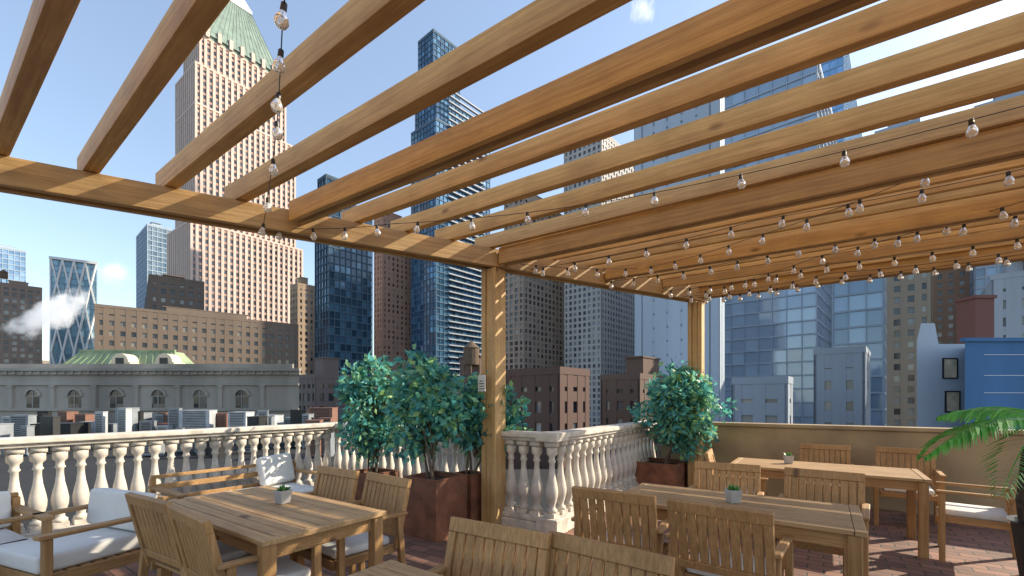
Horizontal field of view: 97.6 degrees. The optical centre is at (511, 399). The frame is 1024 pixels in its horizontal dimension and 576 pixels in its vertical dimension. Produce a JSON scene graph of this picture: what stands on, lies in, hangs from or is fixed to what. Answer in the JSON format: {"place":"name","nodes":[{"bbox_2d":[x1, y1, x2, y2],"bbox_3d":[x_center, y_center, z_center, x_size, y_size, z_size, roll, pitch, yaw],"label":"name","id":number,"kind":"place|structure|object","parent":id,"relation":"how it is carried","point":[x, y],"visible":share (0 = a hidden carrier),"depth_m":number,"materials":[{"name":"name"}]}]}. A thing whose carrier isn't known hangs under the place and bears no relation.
{"place":"outdoors","nodes":[
{"label":"outdoors","id":0,"kind":"place"},
{"bbox_2d":[0,244,25,282],"bbox_3d":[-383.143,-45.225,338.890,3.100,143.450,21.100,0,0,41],"label":"building","id":1,"kind":"structure","parent":0,"point":[12,262],"depth_m":340.99,"materials":[{"name":"stone"}]},
{"bbox_2d":[0,249,24,282],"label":"window","id":2,"kind":"structure","parent":1,"relation":"in","point":[4,251],"depth_m":341.20,"materials":[{"name":"blue glass"}]},
{"bbox_2d":[0,269,41,363],"bbox_3d":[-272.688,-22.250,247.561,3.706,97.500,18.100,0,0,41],"label":"building","id":3,"kind":"structure","parent":0,"point":[20,322],"depth_m":247.34,"materials":[{"name":"stone"}]},
{"bbox_2d":[4,287,39,363],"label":"window","id":4,"kind":"structure","parent":3,"relation":"in","point":[5,293],"depth_m":247.81,"materials":[{"name":"glass"}]},
{"bbox_2d":[0,364,300,422],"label":"building","id":5,"kind":"structure","parent":0,"point":[32,389],"depth_m":60.00,"materials":[{"name":"stone"}]},
{"bbox_2d":[23,388,40,407],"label":"window","id":6,"kind":"structure","parent":5,"relation":"in","point":[32,395],"depth_m":59.98,"materials":[{"name":"glass"}]},
{"bbox_2d":[65,388,82,407],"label":"window","id":7,"kind":"structure","parent":5,"relation":"in","point":[74,395],"depth_m":59.98,"materials":[{"name":"glass"}]},
{"bbox_2d":[107,388,124,407],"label":"window","id":8,"kind":"structure","parent":5,"relation":"in","point":[116,395],"depth_m":59.98,"materials":[{"name":"glass"}]},
{"bbox_2d":[62,350,193,363],"bbox_3d":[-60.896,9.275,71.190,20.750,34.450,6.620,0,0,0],"label":"roof","id":9,"kind":"structure","parent":5,"relation":"attached to","point":[127,357],"depth_m":70.17,"materials":[{"name":"green metal"}]},
{"bbox_2d":[149,388,166,407],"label":"window","id":10,"kind":"structure","parent":5,"relation":"in","point":[158,395],"depth_m":59.98,"materials":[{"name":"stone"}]},
{"bbox_2d":[191,388,208,407],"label":"window","id":11,"kind":"structure","parent":5,"relation":"in","point":[200,395],"depth_m":59.98,"materials":[{"name":"glass"}]},
{"bbox_2d":[144,274,204,310],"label":"building","id":12,"kind":"structure","parent":0,"point":[171,291],"depth_m":180.48,"materials":[{"name":"stone"}]},
{"bbox_2d":[94,304,298,367],"bbox_3d":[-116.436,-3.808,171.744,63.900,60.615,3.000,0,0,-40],"label":"building","id":13,"kind":"structure","parent":0,"point":[195,336],"depth_m":168.76,"materials":[{"name":"brick"}]},
{"bbox_2d":[99,313,294,363],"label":"window","id":14,"kind":"structure","parent":13,"relation":"in","point":[111,323],"depth_m":168.25,"materials":[{"name":"grey glass"}]},
{"bbox_2d":[0,438,480,530],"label":"building","id":15,"kind":"structure","parent":0,"point":[26,474],"depth_m":33.68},
{"bbox_2d":[8,415,36,436],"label":"rooftop unit","id":16,"kind":"object","parent":15,"relation":"on","point":[21,420],"visible":0.34,"depth_m":43.46,"materials":[{"name":"metal"}]},
{"bbox_2d":[39,416,60,452],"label":"rooftop unit","id":17,"kind":"object","parent":15,"relation":"on","point":[49,425],"visible":0.53,"depth_m":41.65,"materials":[{"name":"grey metal"}]},
{"bbox_2d":[30,422,91,449],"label":"rooftop unit","id":18,"kind":"object","parent":15,"relation":"on","point":[66,428],"visible":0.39,"depth_m":44.97,"materials":[{"name":"black metal"}]},
{"bbox_2d":[95,411,108,432],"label":"rooftop unit","id":19,"kind":"object","parent":15,"relation":"on","point":[101,421],"visible":0.58,"depth_m":46.76,"materials":[{"name":"white metal"}]},
{"bbox_2d":[117,408,132,431],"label":"rooftop unit","id":20,"kind":"object","parent":15,"relation":"on","point":[124,419],"visible":0.59,"depth_m":46.78,"materials":[{"name":"white metal"}]},
{"bbox_2d":[179,410,216,428],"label":"rooftop unit","id":21,"kind":"object","parent":15,"relation":"on","point":[193,419],"visible":0.56,"depth_m":50.04,"materials":[{"name":"white metal"}]},
{"bbox_2d":[227,412,255,443],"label":"rooftop unit","id":22,"kind":"object","parent":15,"relation":"on","point":[237,419],"visible":0.42,"depth_m":50.00,"materials":[{"name":"white metal"}]},
{"bbox_2d":[308,407,337,432],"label":"rooftop unit","id":23,"kind":"object","parent":15,"relation":"on","point":[324,412],"visible":0.27,"depth_m":56.03,"materials":[{"name":"brown brick"}]},
{"bbox_2d":[290,277,314,374],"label":"building","id":24,"kind":"structure","parent":0,"point":[302,303],"depth_m":233.57,"materials":[{"name":"stone"}]},
{"bbox_2d":[296,289,311,373],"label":"window","id":25,"kind":"structure","parent":24,"relation":"in","point":[306,295],"depth_m":233.36,"materials":[{"name":"glass"}]},
{"bbox_2d":[299,357,354,421],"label":"building","id":26,"kind":"structure","parent":0,"point":[317,388],"depth_m":113.43,"materials":[{"name":"stone"}]},
{"bbox_2d":[315,174,372,376],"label":"building","id":27,"kind":"structure","parent":0,"point":[343,302],"depth_m":196.41,"materials":[{"name":"glass"}]},
{"bbox_2d":[316,178,370,375],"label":"window","id":28,"kind":"structure","parent":27,"relation":"in","point":[337,252],"depth_m":196.75,"materials":[{"name":"glass"}]},
{"bbox_2d":[374,213,410,368],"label":"building","id":29,"kind":"structure","parent":0,"point":[392,307],"depth_m":265.21,"materials":[{"name":"stone"}]},
{"bbox_2d":[378,220,409,360],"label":"window","id":30,"kind":"structure","parent":29,"relation":"in","point":[384,220],"depth_m":268.14,"materials":[{"name":"glass"}]},
{"bbox_2d":[438,340,480,425],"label":"water tower","id":31,"kind":"structure","parent":0,"point":[470,361],"depth_m":88.67,"materials":[{"name":"wood"}]},
{"bbox_2d":[0,0,1023,360],"label":"sky","id":32,"kind":"structure","parent":0,"point":[103,40],"materials":[{"name":"blue"}]},
{"bbox_2d":[504,195,563,369],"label":"building","id":33,"kind":"structure","parent":0,"point":[534,322],"depth_m":232.30,"materials":[{"name":"stone"}]},
{"bbox_2d":[506,200,563,368],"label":"window","id":34,"kind":"structure","parent":33,"relation":"in","point":[516,278],"depth_m":232.79,"materials":[{"name":"black glass"}]},
{"bbox_2d":[59,506,1018,575],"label":"terrace floor","id":35,"kind":"structure","parent":0,"point":[971,550],"depth_m":4.32,"materials":[{"name":"tile"}]},
{"bbox_2d":[0,491,54,544],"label":"armchair","id":36,"kind":"object","parent":35,"relation":"on","point":[11,505],"visible":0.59,"depth_m":3.70,"materials":[{"name":"brown wood"}]},
{"bbox_2d":[0,488,168,575],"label":"armchair","id":37,"kind":"object","parent":35,"relation":"on","point":[103,537],"visible":0.71,"depth_m":3.36,"materials":[{"name":"white fabric"}]},
{"bbox_2d":[124,492,252,575],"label":"chair","id":38,"kind":"object","parent":35,"relation":"on","point":[153,528],"visible":0.5,"depth_m":2.86,"materials":[{"name":"brown wood"}]},
{"bbox_2d":[148,453,316,500],"bbox_3d":[-3.058,1.094,5.156,0.820,0.811,1.600,0,0,35],"label":"sofa","id":39,"kind":"object","parent":35,"relation":"on","point":[277,470],"visible":0.27,"depth_m":5.48,"materials":[{"name":"brown wood"}]},
{"bbox_2d":[167,504,324,575],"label":"chair","id":40,"kind":"object","parent":35,"relation":"on","point":[196,537],"visible":0.9,"depth_m":2.48,"materials":[{"name":"brown wood"}]},
{"bbox_2d":[157,485,386,575],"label":"table","id":41,"kind":"object","parent":35,"relation":"on","point":[263,526],"visible":0.85,"depth_m":2.90,"materials":[{"name":"brown wood"}]},
{"bbox_2d":[273,484,291,504],"bbox_3d":[-1.664,0.678,3.266,0.122,0.141,0.124,0,0,33],"label":"potted succulent","id":42,"kind":"object","parent":41,"relation":"on","point":[282,494],"visible":1,"depth_m":3.23,"materials":[{"name":"white ceramic"}]},
{"bbox_2d":[289,465,359,574],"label":"chair","id":43,"kind":"object","parent":35,"relation":"on","point":[338,484],"visible":0.15,"depth_m":3.93,"materials":[{"name":"brown wood"}]},
{"bbox_2d":[0,420,657,537],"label":"balustrade","id":44,"kind":"object","parent":35,"relation":"on","point":[617,471],"visible":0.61,"depth_m":5.33,"materials":[{"name":"stone"}]},
{"bbox_2d":[297,472,411,575],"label":"chair","id":45,"kind":"object","parent":35,"relation":"on","point":[389,494],"visible":0.62,"depth_m":3.35,"materials":[{"name":"brown wood"}]},
{"bbox_2d":[355,467,398,500],"bbox_3d":[-1.950,1.244,6.250,0.512,0.512,0.512,0,0,35],"label":"planter","id":46,"kind":"object","parent":35,"relation":"on","point":[361,481],"visible":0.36,"depth_m":6.07,"materials":[{"name":"metal"}]},
{"bbox_2d":[333,350,406,472],"bbox_3d":[-1.912,0.206,6.276,1.131,1.796,1.070,0,0,-27],"label":"ficus tree","id":47,"kind":"object","parent":46,"relation":"on","point":[367,426],"visible":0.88,"depth_m":6.08,"materials":[{"name":"green plant"}]},
{"bbox_2d":[348,559,441,575],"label":"table","id":48,"kind":"object","parent":35,"relation":"on","point":[391,567],"visible":1,"depth_m":1.96,"materials":[{"name":"brown wood"}]},
{"bbox_2d":[403,470,467,542],"bbox_3d":[-0.860,1.174,5.050,0.512,0.652,0.512,0,0,35],"label":"planter","id":49,"kind":"object","parent":35,"relation":"on","point":[436,504],"visible":0.88,"depth_m":4.85,"materials":[{"name":"metal"}]},
{"bbox_2d":[381,344,473,479],"bbox_3d":[-0.932,0.164,5.177,1.112,1.581,1.041,0,0,-34],"label":"ficus tree","id":50,"kind":"object","parent":49,"relation":"on","point":[430,416],"visible":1,"depth_m":5.02,"materials":[{"name":"green plant"}]},
{"bbox_2d":[454,470,480,520],"bbox_3d":[-0.520,1.194,5.490,0.312,0.612,0.312,0,0,35],"label":"planter","id":51,"kind":"object","parent":35,"relation":"on","point":[473,496],"visible":0.44,"depth_m":5.33,"materials":[{"name":"metal"}]},
{"bbox_2d":[450,370,532,474],"bbox_3d":[-0.347,0.289,5.592,1.028,1.436,1.127,0,0,-29],"label":"ficus tree","id":52,"kind":"object","parent":51,"relation":"on","point":[473,424],"visible":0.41,"depth_m":5.40,"materials":[{"name":"green plant"}]},
{"bbox_2d":[427,517,551,575],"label":"chair","id":53,"kind":"object","parent":35,"relation":"on","point":[490,535],"visible":0.94,"depth_m":2.16,"materials":[{"name":"brown wood"}]},
{"bbox_2d":[0,0,1023,524],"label":"pergola","id":54,"kind":"object","parent":35,"relation":"on","point":[942,156],"visible":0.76,"depth_m":3.26,"materials":[{"name":"brown wood"}]},
{"bbox_2d":[258,0,288,235],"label":"string light","id":55,"kind":"object","parent":54,"relation":"hanging from","point":[281,20],"visible":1,"depth_m":2.41,"materials":[{"name":"glass"}]},
{"bbox_2d":[275,106,1023,239],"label":"string light","id":56,"kind":"object","parent":54,"relation":"hanging from","point":[972,131],"visible":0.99,"depth_m":3.66,"materials":[{"name":"glass"}]},
{"bbox_2d":[523,178,930,277],"bbox_3d":[2.486,-1.625,3.987,1.381,0.196,5.377,0,0,-45],"label":"string light","id":57,"kind":"object","parent":54,"relation":"hanging from","point":[926,182],"visible":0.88,"depth_m":4.59,"materials":[{"name":"glass"}]},
{"bbox_2d":[537,168,1023,276],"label":"string light","id":58,"kind":"object","parent":54,"relation":"hanging from","point":[1009,180],"visible":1,"depth_m":4.02,"materials":[{"name":"glass"}]},
{"bbox_2d":[607,215,1018,288],"bbox_3d":[3.242,-1.596,4.891,4.744,0.216,0.204,0,0,32],"label":"string light","id":59,"kind":"object","parent":54,"relation":"hanging from","point":[1014,222],"visible":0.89,"depth_m":4.80,"materials":[{"name":"glass"}]},
{"bbox_2d":[661,238,1022,297],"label":"string light","id":60,"kind":"object","parent":54,"relation":"hanging from","point":[973,252],"visible":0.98,"depth_m":5.34,"materials":[{"name":"clear glass"}]},
{"bbox_2d":[683,250,1023,302],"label":"string light","id":61,"kind":"object","parent":54,"relation":"hanging from","point":[998,260],"visible":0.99,"depth_m":5.66,"materials":[{"name":"clear glass"}]},
{"bbox_2d":[698,254,1021,303],"bbox_3d":[4.469,-1.571,5.953,3.773,0.185,0.119,0,0,35],"label":"string light","id":62,"kind":"object","parent":54,"relation":"hanging from","point":[1007,262],"visible":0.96,"depth_m":5.83,"materials":[{"name":"clear glass"}]},
{"bbox_2d":[699,201,1023,297],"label":"string light","id":63,"kind":"object","parent":54,"relation":"hanging from","point":[1003,215],"visible":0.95,"depth_m":4.85,"materials":[{"name":"glass"}]},
{"bbox_2d":[548,531,675,575],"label":"chair","id":64,"kind":"object","parent":35,"relation":"on","point":[611,555],"visible":0.95,"depth_m":1.89,"materials":[{"name":"brown wood"}]},
{"bbox_2d":[571,486,668,575],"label":"chair","id":65,"kind":"object","parent":35,"relation":"on","point":[651,541],"visible":0.67,"depth_m":3.01,"materials":[{"name":"brown wood"}]},
{"bbox_2d":[635,457,687,486],"bbox_3d":[2.420,1.244,7.280,0.692,0.512,0.692,0,0,35],"label":"planter","id":66,"kind":"object","parent":35,"relation":"on","point":[674,472],"visible":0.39,"depth_m":7.03,"materials":[{"name":"metal"}]},
{"bbox_2d":[627,356,737,463],"bbox_3d":[2.642,0.210,7.172,1.561,1.791,1.402,0,0,0],"label":"ficus tree","id":67,"kind":"object","parent":66,"relation":"in","point":[675,418],"visible":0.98,"depth_m":6.91,"materials":[{"name":"green plant"}]},
{"bbox_2d":[681,461,763,568],"bbox_3d":[1.905,1.053,4.050,0.634,0.898,0.632,0,0,32],"label":"chair","id":68,"kind":"object","parent":35,"relation":"on","point":[701,467],"visible":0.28,"depth_m":4.27,"materials":[{"name":"brown wood"}]},
{"bbox_2d":[665,498,793,575],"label":"chair","id":69,"kind":"object","parent":35,"relation":"on","point":[712,559],"visible":0.96,"depth_m":2.61,"materials":[{"name":"brown wood"}]},
{"bbox_2d":[705,448,767,539],"bbox_3d":[2.608,1.053,5.208,0.631,0.898,0.634,0,0,29],"label":"chair","id":70,"kind":"object","parent":35,"relation":"on","point":[709,455],"visible":0.3,"depth_m":5.09,"materials":[{"name":"brown wood"}]},
{"bbox_2d":[612,483,867,575],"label":"table","id":71,"kind":"object","parent":35,"relation":"on","point":[829,524],"visible":0.6,"depth_m":2.96,"materials":[{"name":"brown wood"}]},
{"bbox_2d":[724,484,742,503],"bbox_3d":[1.623,0.678,3.261,0.109,0.140,0.118,0,0,-7],"label":"potted succulent","id":72,"kind":"object","parent":71,"relation":"on","point":[733,494],"visible":1,"depth_m":3.23,"materials":[{"name":"white ceramic"}]},
{"bbox_2d":[775,467,869,575],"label":"chair","id":73,"kind":"object","parent":35,"relation":"on","point":[793,474],"visible":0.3,"depth_m":3.76,"materials":[{"name":"brown wood"}]},
{"bbox_2d":[797,443,853,498],"bbox_3d":[4.090,1.053,5.853,0.634,0.898,0.631,0,0,33],"label":"chair","id":74,"kind":"object","parent":35,"relation":"on","point":[834,458],"visible":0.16,"depth_m":6.05,"materials":[{"name":"brown wood"}]},
{"bbox_2d":[731,457,931,558],"bbox_3d":[3.450,1.125,5.030,1.750,0.750,0.820,0,0,35],"label":"table","id":75,"kind":"object","parent":35,"relation":"on","point":[911,482],"visible":0.8,"depth_m":4.70,"materials":[{"name":"brown wood"}]},
{"bbox_2d":[661,422,1023,514],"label":"parapet wall","id":76,"kind":"structure","parent":35,"relation":"on","point":[774,441],"depth_m":6.15,"materials":[{"name":"beige paint"}]},
{"bbox_2d":[872,447,946,524],"bbox_3d":[4.770,1.053,5.418,0.634,0.898,0.631,0,0,38],"label":"chair","id":77,"kind":"object","parent":35,"relation":"on","point":[901,493],"visible":0.59,"depth_m":5.49,"materials":[{"name":"brown wood"}]},
{"bbox_2d":[916,407,1023,575],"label":"palm","id":78,"kind":"object","parent":35,"relation":"on","point":[1009,418],"visible":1,"depth_m":3.21,"materials":[{"name":"green plant"}]},
{"bbox_2d":[935,474,1018,561],"bbox_3d":[4.404,1.053,4.200,0.632,0.898,0.634,0,0,43],"label":"chair","id":79,"kind":"object","parent":35,"relation":"on","point":[977,515],"visible":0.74,"depth_m":4.15,"materials":[{"name":"brown wood"}]},
{"bbox_2d":[506,469,579,512],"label":"building","id":80,"kind":"structure","parent":0,"point":[544,474],"depth_m":45.60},
{"bbox_2d":[506,366,589,468],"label":"building","id":81,"kind":"structure","parent":0,"point":[559,397],"depth_m":62.68,"materials":[{"name":"brick"}]},
{"bbox_2d":[512,387,575,468],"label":"window","id":82,"kind":"structure","parent":81,"relation":"in","point":[538,403],"depth_m":62.95,"materials":[{"name":"grey glass"}]},
{"bbox_2d":[564,137,633,453],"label":"building","id":83,"kind":"structure","parent":0,"point":[598,332],"depth_m":227.60,"materials":[{"name":"stone"}]},
{"bbox_2d":[566,140,633,452],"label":"window","id":84,"kind":"structure","parent":83,"relation":"in","point":[594,148],"depth_m":226.85,"materials":[{"name":"glass"}]},
{"bbox_2d":[600,356,663,458],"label":"building","id":85,"kind":"structure","parent":0,"point":[619,393],"depth_m":78.24,"materials":[{"name":"brick"}]},
{"bbox_2d":[634,97,724,421],"bbox_3d":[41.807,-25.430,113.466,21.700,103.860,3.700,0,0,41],"label":"building","id":86,"kind":"structure","parent":0,"point":[661,328],"depth_m":111.59,"materials":[{"name":"concrete"}]},
{"bbox_2d":[732,376,792,423],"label":"building","id":87,"kind":"structure","parent":0,"point":[764,399],"depth_m":64.07,"materials":[{"name":"concrete"}]},
{"bbox_2d":[725,64,836,423],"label":"building","id":88,"kind":"structure","parent":0,"point":[784,332],"depth_m":127.05,"materials":[{"name":"glass"}]},
{"bbox_2d":[725,66,821,423],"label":"window","id":89,"kind":"structure","parent":88,"relation":"in","point":[807,299],"depth_m":126.82,"materials":[{"name":"blue glass"}]},
{"bbox_2d":[813,346,870,425],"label":"building","id":90,"kind":"structure","parent":0,"point":[841,385],"depth_m":72.18,"materials":[{"name":"stone"}]},
{"bbox_2d":[825,367,852,424],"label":"window","id":91,"kind":"structure","parent":90,"relation":"in","point":[849,383],"depth_m":72.51,"materials":[{"name":"grey glass"}]},
{"bbox_2d":[831,278,886,425],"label":"building","id":92,"kind":"structure","parent":0,"point":[858,313],"depth_m":94.33,"materials":[{"name":"glass"}]},
{"bbox_2d":[834,278,881,425],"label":"window","id":93,"kind":"structure","parent":92,"relation":"in","point":[874,300],"depth_m":94.33,"materials":[{"name":"blue glass"}]},
{"bbox_2d":[887,272,932,426],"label":"building","id":94,"kind":"structure","parent":0,"point":[909,304],"depth_m":123.75,"materials":[{"name":"stone"}]},
{"bbox_2d":[894,273,926,425],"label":"window","id":95,"kind":"structure","parent":94,"relation":"in","point":[924,285],"depth_m":123.49,"materials":[{"name":"glass"}]},
{"bbox_2d":[981,261,1023,337],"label":"building","id":96,"kind":"structure","parent":0,"point":[1006,286],"depth_m":84.57,"materials":[{"name":"stone"}]},
{"label":"city ground","id":97,"kind":"structure","parent":0,"visible":0},
{"bbox_2d":[49,256,97,363],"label":"building","id":98,"kind":"structure","parent":97,"relation":"on","point":[73,292],"depth_m":294.84,"materials":[{"name":"stone"}]},
{"bbox_2d":[52,260,96,363],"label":"window","id":99,"kind":"structure","parent":98,"relation":"in","point":[61,280],"depth_m":295.65,"materials":[{"name":"blue glass"}]},
{"bbox_2d":[136,221,171,308],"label":"building","id":100,"kind":"structure","parent":97,"relation":"on","point":[151,247],"depth_m":347.30,"materials":[{"name":"stone"}]},
{"bbox_2d":[137,226,170,307],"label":"window","id":101,"kind":"structure","parent":100,"relation":"in","point":[157,234],"depth_m":345.39,"materials":[{"name":"blue glass"}]},
{"bbox_2d":[167,0,302,322],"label":"skyscraper","id":102,"kind":"structure","parent":97,"relation":"on","point":[227,62],"depth_m":276.05,"materials":[{"name":"stone"}]},
{"bbox_2d":[193,40,300,321],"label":"window","id":103,"kind":"structure","parent":102,"relation":"in","point":[208,50],"depth_m":276.92,"materials":[{"name":"black glass"}]},
{"bbox_2d":[411,28,489,376],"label":"skyscraper","id":104,"kind":"structure","parent":97,"relation":"on","point":[445,314],"depth_m":259.97,"materials":[{"name":"glass"}]},
{"bbox_2d":[412,32,488,376],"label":"window","id":105,"kind":"structure","parent":104,"relation":"in","point":[440,317],"depth_m":260.14,"materials":[{"name":"blue glass"}]},
{"bbox_2d":[821,54,862,142],"bbox_3d":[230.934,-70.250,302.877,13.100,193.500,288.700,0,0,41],"label":"building","id":106,"kind":"structure","parent":97,"relation":"on","point":[836,65],"depth_m":193.60,"materials":[{"name":"glass"}]},
{"bbox_2d":[821,57,842,142],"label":"window","id":107,"kind":"structure","parent":106,"relation":"in","point":[829,65],"depth_m":192.43,"materials":[{"name":"blue glass"}]},
{"bbox_2d":[917,323,964,427],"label":"building","id":108,"kind":"structure","parent":97,"relation":"on","point":[940,379],"depth_m":40.00,"materials":[{"name":"grey concrete"}]},
{"bbox_2d":[942,358,957,378],"bbox_3d":[39.071,-2.821,39.949,1.343,1.843,0.097,0,0,0],"label":"window","id":109,"kind":"structure","parent":108,"relation":"in","point":[949,366],"depth_m":39.94,"materials":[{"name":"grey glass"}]},
{"bbox_2d":[945,391,960,411],"bbox_3d":[39.286,0.143,39.949,1.343,1.914,0.097,0,0,0],"label":"window","id":110,"kind":"structure","parent":108,"relation":"in","point":[952,398],"depth_m":39.94,"materials":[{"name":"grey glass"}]},
{"bbox_2d":[933,268,969,343],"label":"building","id":111,"kind":"structure","parent":97,"relation":"on","point":[950,287],"depth_m":167.51,"materials":[{"name":"stone"}]},
{"bbox_2d":[937,272,964,343],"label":"window","id":112,"kind":"structure","parent":111,"relation":"in","point":[939,326],"depth_m":167.59,"materials":[{"name":"grey glass"}]},
{"bbox_2d":[954,295,996,343],"bbox_3d":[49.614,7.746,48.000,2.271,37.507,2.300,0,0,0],"label":"building","id":113,"kind":"structure","parent":97,"relation":"on","point":[975,316],"depth_m":47.00,"materials":[{"name":"red brick"}]},
{"bbox_2d":[960,338,1023,429],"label":"building","id":114,"kind":"structure","parent":97,"relation":"on","point":[994,372],"depth_m":36.00,"materials":[{"name":"blue paint"}]},
{"bbox_2d":[970,90,1023,295],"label":"building","id":115,"kind":"structure","parent":97,"relation":"on","point":[979,278],"depth_m":151.81,"materials":[{"name":"stone"}]},
{"bbox_2d":[976,266,1001,294],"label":"window","id":116,"kind":"structure","parent":115,"relation":"in","point":[990,271],"depth_m":151.85,"materials":[{"name":"blue glass"}]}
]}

